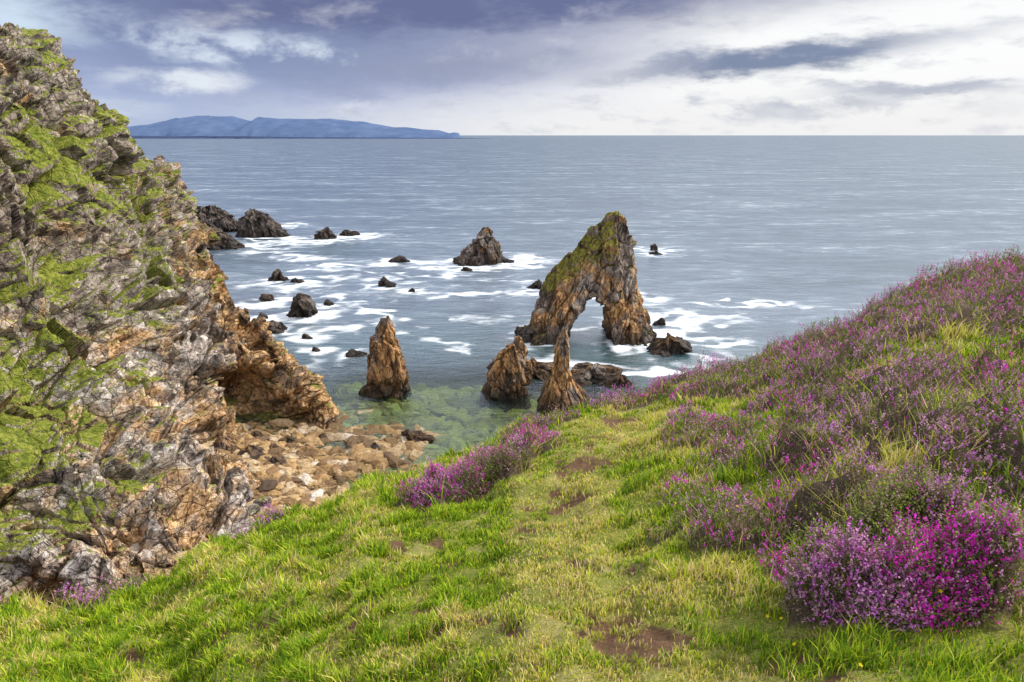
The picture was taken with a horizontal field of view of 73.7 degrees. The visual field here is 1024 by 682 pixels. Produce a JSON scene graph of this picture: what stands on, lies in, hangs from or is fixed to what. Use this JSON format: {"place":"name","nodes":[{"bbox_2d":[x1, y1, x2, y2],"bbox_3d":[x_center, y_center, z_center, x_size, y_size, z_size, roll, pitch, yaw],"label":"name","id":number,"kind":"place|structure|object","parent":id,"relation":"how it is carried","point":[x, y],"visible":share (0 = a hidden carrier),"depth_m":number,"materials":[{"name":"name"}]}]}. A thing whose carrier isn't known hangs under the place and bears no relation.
{"place":"outdoors","nodes":[
{"label":"outdoors","id":0,"kind":"place"},
{"bbox_2d":[0,22,338,601],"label":"headland cliff","id":1,"kind":"structure","parent":0,"point":[142,357],"depth_m":85.02,"materials":[{"name":"brown stone"}]},
{"bbox_2d":[127,115,462,137],"bbox_3d":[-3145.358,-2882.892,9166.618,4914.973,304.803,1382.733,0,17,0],"label":"distant mountains","id":2,"kind":"structure","parent":0,"point":[207,125],"depth_m":8912.61,"materials":[{"name":"blue stone"}]},
{"bbox_2d":[131,136,492,138],"bbox_3d":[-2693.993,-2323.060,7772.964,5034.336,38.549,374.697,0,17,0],"label":"distant shore","id":3,"kind":"structure","parent":0,"point":[195,137],"depth_m":7742.17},
{"bbox_2d":[18,365,640,607],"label":"beach ground","id":4,"kind":"structure","parent":0,"point":[457,378],"depth_m":124.89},
{"bbox_2d":[209,435,237,453],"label":"boulder","id":5,"kind":"object","parent":4,"relation":"on","point":[224,442],"visible":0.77,"depth_m":86.83,"materials":[{"name":"brown stone"}]},
{"bbox_2d":[237,444,264,458],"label":"boulder","id":6,"kind":"object","parent":4,"relation":"on","point":[253,451],"visible":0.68,"depth_m":85.44,"materials":[{"name":"brown stone"}]},
{"bbox_2d":[251,430,264,436],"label":"boulder","id":7,"kind":"object","parent":4,"relation":"on","point":[256,433],"visible":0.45,"depth_m":91.11,"materials":[{"name":"brown stone"}]},
{"bbox_2d":[269,443,278,449],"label":"boulder","id":8,"kind":"object","parent":4,"relation":"on","point":[273,445],"visible":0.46,"depth_m":87.93,"materials":[{"name":"brown stone"}]},
{"bbox_2d":[269,455,285,464],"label":"boulder","id":9,"kind":"object","parent":4,"relation":"on","point":[275,459],"visible":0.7,"depth_m":83.41,"materials":[{"name":"stone"}]},
{"bbox_2d":[282,436,295,442],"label":"boulder","id":10,"kind":"object","parent":4,"relation":"on","point":[289,439],"visible":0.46,"depth_m":91.49,"materials":[{"name":"brown stone"}]},
{"bbox_2d":[318,433,326,437],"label":"boulder","id":11,"kind":"object","parent":4,"relation":"on","point":[322,435],"visible":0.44,"depth_m":93.44,"materials":[{"name":"brown stone"}]},
{"bbox_2d":[126,381,600,561],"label":"beach stones","id":12,"kind":"object","parent":4,"relation":"on","point":[359,428],"visible":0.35,"depth_m":93.33,"materials":[{"name":"beige stone"}]},
{"bbox_2d":[371,442,380,449],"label":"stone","id":13,"kind":"object","parent":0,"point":[374,445],"visible":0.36,"depth_m":90.21,"materials":[{"name":"stone"}]},
{"bbox_2d":[0,256,1023,681],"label":"hillside ground","id":14,"kind":"structure","parent":0,"point":[656,637],"depth_m":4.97,"materials":[{"name":"green plant"}]},
{"bbox_2d":[407,429,532,511],"bbox_3d":[-0.585,1.750,9.221,1.724,1.510,1.645,0,17,0],"label":"heather bush","id":15,"kind":"object","parent":14,"relation":"on","point":[509,454],"visible":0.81,"depth_m":8.90,"materials":[{"name":"purple plant"}]},
{"bbox_2d":[0,244,1023,632],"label":"heather","id":16,"kind":"object","parent":14,"relation":"on","point":[828,392],"visible":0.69,"depth_m":7.67,"materials":[{"name":"purple plant"}]},
{"bbox_2d":[600,387,1021,671],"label":"wild flowers","id":17,"kind":"object","parent":14,"relation":"on","point":[860,664],"visible":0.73,"depth_m":4.12,"materials":[{"name":"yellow plant"}]},
{"bbox_2d":[772,458,1023,634],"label":"heather bush","id":18,"kind":"object","parent":14,"relation":"on","point":[909,552],"visible":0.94,"depth_m":3.19,"materials":[{"name":"purple plant"}]},
{"bbox_2d":[0,0,1023,134],"label":"sky","id":19,"kind":"structure","parent":0,"point":[463,67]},
{"bbox_2d":[135,135,1023,392],"bbox_3d":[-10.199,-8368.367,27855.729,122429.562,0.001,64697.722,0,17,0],"label":"sea water","id":20,"kind":"structure","parent":0,"point":[757,240],"depth_m":314.81,"materials":[{"name":"blue liquid"}]},
{"bbox_2d":[194,205,238,231],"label":"rocky promontory","id":21,"kind":"structure","parent":20,"relation":"in","point":[219,217],"depth_m":293.87,"materials":[{"name":"grey stone"}]},
{"bbox_2d":[199,220,244,249],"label":"rocky promontory","id":22,"kind":"structure","parent":20,"relation":"in","point":[227,241],"depth_m":249.40,"materials":[{"name":"grey stone"}]},
{"bbox_2d":[257,312,267,318],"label":"sea rock","id":23,"kind":"object","parent":20,"relation":"in","point":[263,315],"visible":0.38,"depth_m":154.85,"materials":[{"name":"grey stone"}]},
{"bbox_2d":[235,208,290,237],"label":"rocky promontory","id":24,"kind":"structure","parent":20,"relation":"in","point":[253,223],"depth_m":278.17,"materials":[{"name":"grey stone"}]},
{"bbox_2d":[259,293,273,301],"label":"sea rock","id":25,"kind":"object","parent":20,"relation":"in","point":[263,297],"visible":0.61,"depth_m":171.24,"materials":[{"name":"stone"}]},
{"bbox_2d":[268,320,287,333],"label":"sea rock","id":26,"kind":"object","parent":20,"relation":"in","point":[275,327],"visible":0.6,"depth_m":144.51,"materials":[{"name":"grey stone"}]},
{"bbox_2d":[268,269,288,281],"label":"sea rock","id":27,"kind":"object","parent":20,"relation":"in","point":[276,275],"visible":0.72,"depth_m":195.17,"materials":[{"name":"grey stone"}]},
{"bbox_2d":[290,277,304,282],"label":"sea rock","id":28,"kind":"object","parent":20,"relation":"in","point":[295,280],"visible":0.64,"depth_m":192.94,"materials":[{"name":"grey stone"}]},
{"bbox_2d":[286,292,317,317],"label":"sea rock","id":29,"kind":"object","parent":20,"relation":"in","point":[303,305],"visible":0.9,"depth_m":156.30,"materials":[{"name":"grey stone"}]},
{"bbox_2d":[302,333,312,338],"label":"sea rock","id":30,"kind":"object","parent":20,"relation":"in","point":[305,336],"visible":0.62,"depth_m":139.71,"materials":[{"name":"grey stone"}]},
{"bbox_2d":[312,347,320,351],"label":"sea rock","id":31,"kind":"object","parent":20,"relation":"in","point":[315,349],"visible":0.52,"depth_m":131.68,"materials":[{"name":"grey stone"}]},
{"bbox_2d":[313,227,336,239],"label":"sea rock","id":32,"kind":"object","parent":20,"relation":"in","point":[325,233],"visible":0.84,"depth_m":274.05,"materials":[{"name":"grey stone"}]},
{"bbox_2d":[323,299,333,305],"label":"sea rock","id":33,"kind":"object","parent":20,"relation":"in","point":[327,302],"visible":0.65,"depth_m":167.19,"materials":[{"name":"grey stone"}]},
{"bbox_2d":[339,230,360,235],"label":"sea rock","id":34,"kind":"object","parent":20,"relation":"in","point":[347,233],"visible":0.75,"depth_m":282.32,"materials":[{"name":"grey stone"}]},
{"bbox_2d":[345,348,367,357],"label":"sea rock","id":35,"kind":"object","parent":20,"relation":"in","point":[351,352],"visible":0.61,"depth_m":128.66,"materials":[{"name":"grey stone"}]},
{"bbox_2d":[358,315,411,402],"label":"sea stack","id":36,"kind":"object","parent":20,"relation":"in","point":[387,378],"visible":0.93,"depth_m":107.81,"materials":[{"name":"brown stone"}]},
{"bbox_2d":[378,276,396,287],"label":"sea rock","id":37,"kind":"object","parent":20,"relation":"in","point":[385,282],"visible":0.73,"depth_m":187.76,"materials":[{"name":"grey stone"}]},
{"bbox_2d":[388,255,409,262],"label":"sea rock","id":38,"kind":"object","parent":20,"relation":"in","point":[400,259],"visible":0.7,"depth_m":223.59,"materials":[{"name":"grey stone"}]},
{"bbox_2d":[401,428,435,443],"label":"sea rock","id":39,"kind":"object","parent":20,"relation":"in","point":[417,435],"visible":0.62,"depth_m":92.96,"materials":[{"name":"brown stone"}]},
{"bbox_2d":[460,267,472,271],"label":"sea rock","id":40,"kind":"object","parent":20,"relation":"in","point":[466,269],"visible":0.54,"depth_m":209.38,"materials":[{"name":"grey stone"}]},
{"bbox_2d":[452,227,505,265],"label":"sea stack","id":41,"kind":"object","parent":20,"relation":"in","point":[483,248],"visible":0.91,"depth_m":218.74,"materials":[{"name":"grey stone"}]},
{"bbox_2d":[477,335,532,412],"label":"sea stack","id":42,"kind":"object","parent":20,"relation":"in","point":[508,378],"visible":1,"depth_m":107.47,"materials":[{"name":"brown stone"}]},
{"bbox_2d":[502,257,513,262],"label":"sea rock","id":43,"kind":"object","parent":20,"relation":"in","point":[508,261],"visible":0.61,"depth_m":223.28,"materials":[{"name":"stone"}]},
{"bbox_2d":[520,327,540,341],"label":"sea rock","id":44,"kind":"object","parent":20,"relation":"in","point":[526,335],"visible":0.55,"depth_m":137.69,"materials":[{"name":"stone"}]},
{"bbox_2d":[527,279,542,289],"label":"sea rock","id":45,"kind":"object","parent":20,"relation":"in","point":[537,284],"visible":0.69,"depth_m":184.70,"materials":[{"name":"grey stone"}]},
{"bbox_2d":[526,357,552,388],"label":"sea rock","id":46,"kind":"object","parent":20,"relation":"in","point":[542,372],"visible":0.41,"depth_m":117.22,"materials":[{"name":"brown stone"}]},
{"bbox_2d":[536,326,588,418],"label":"sea stack","id":47,"kind":"object","parent":20,"relation":"in","point":[560,387],"visible":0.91,"depth_m":100.69,"materials":[{"name":"brown stone"}]},
{"bbox_2d":[514,211,656,345],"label":"sea arch","id":48,"kind":"structure","parent":20,"relation":"in","point":[598,263],"depth_m":135.73,"materials":[{"name":"brown stone"}]},
{"bbox_2d":[571,362,622,394],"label":"sea rock","id":49,"kind":"object","parent":20,"relation":"in","point":[587,377],"visible":0.63,"depth_m":114.95,"materials":[{"name":"brown stone"}]},
{"bbox_2d":[596,373,634,396],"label":"sea rock","id":50,"kind":"object","parent":20,"relation":"in","point":[617,379],"visible":0.79,"depth_m":113.37,"materials":[{"name":"brown stone"}]},
{"bbox_2d":[650,243,657,250],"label":"sea rock","id":51,"kind":"object","parent":20,"relation":"in","point":[653,247],"visible":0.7,"depth_m":246.13,"materials":[{"name":"grey stone"}]},
{"bbox_2d":[648,251,662,254],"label":"sea rock","id":52,"kind":"object","parent":20,"relation":"in","point":[656,253],"visible":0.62,"depth_m":238.51,"materials":[{"name":"grey stone"}]},
{"bbox_2d":[652,317,665,325],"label":"sea rock","id":53,"kind":"object","parent":20,"relation":"in","point":[661,321],"visible":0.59,"depth_m":149.58,"materials":[{"name":"grey stone"}]},
{"bbox_2d":[646,332,692,356],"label":"sea rock","id":54,"kind":"object","parent":20,"relation":"in","point":[668,345],"visible":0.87,"depth_m":130.38,"materials":[{"name":"brown stone"}]}
]}

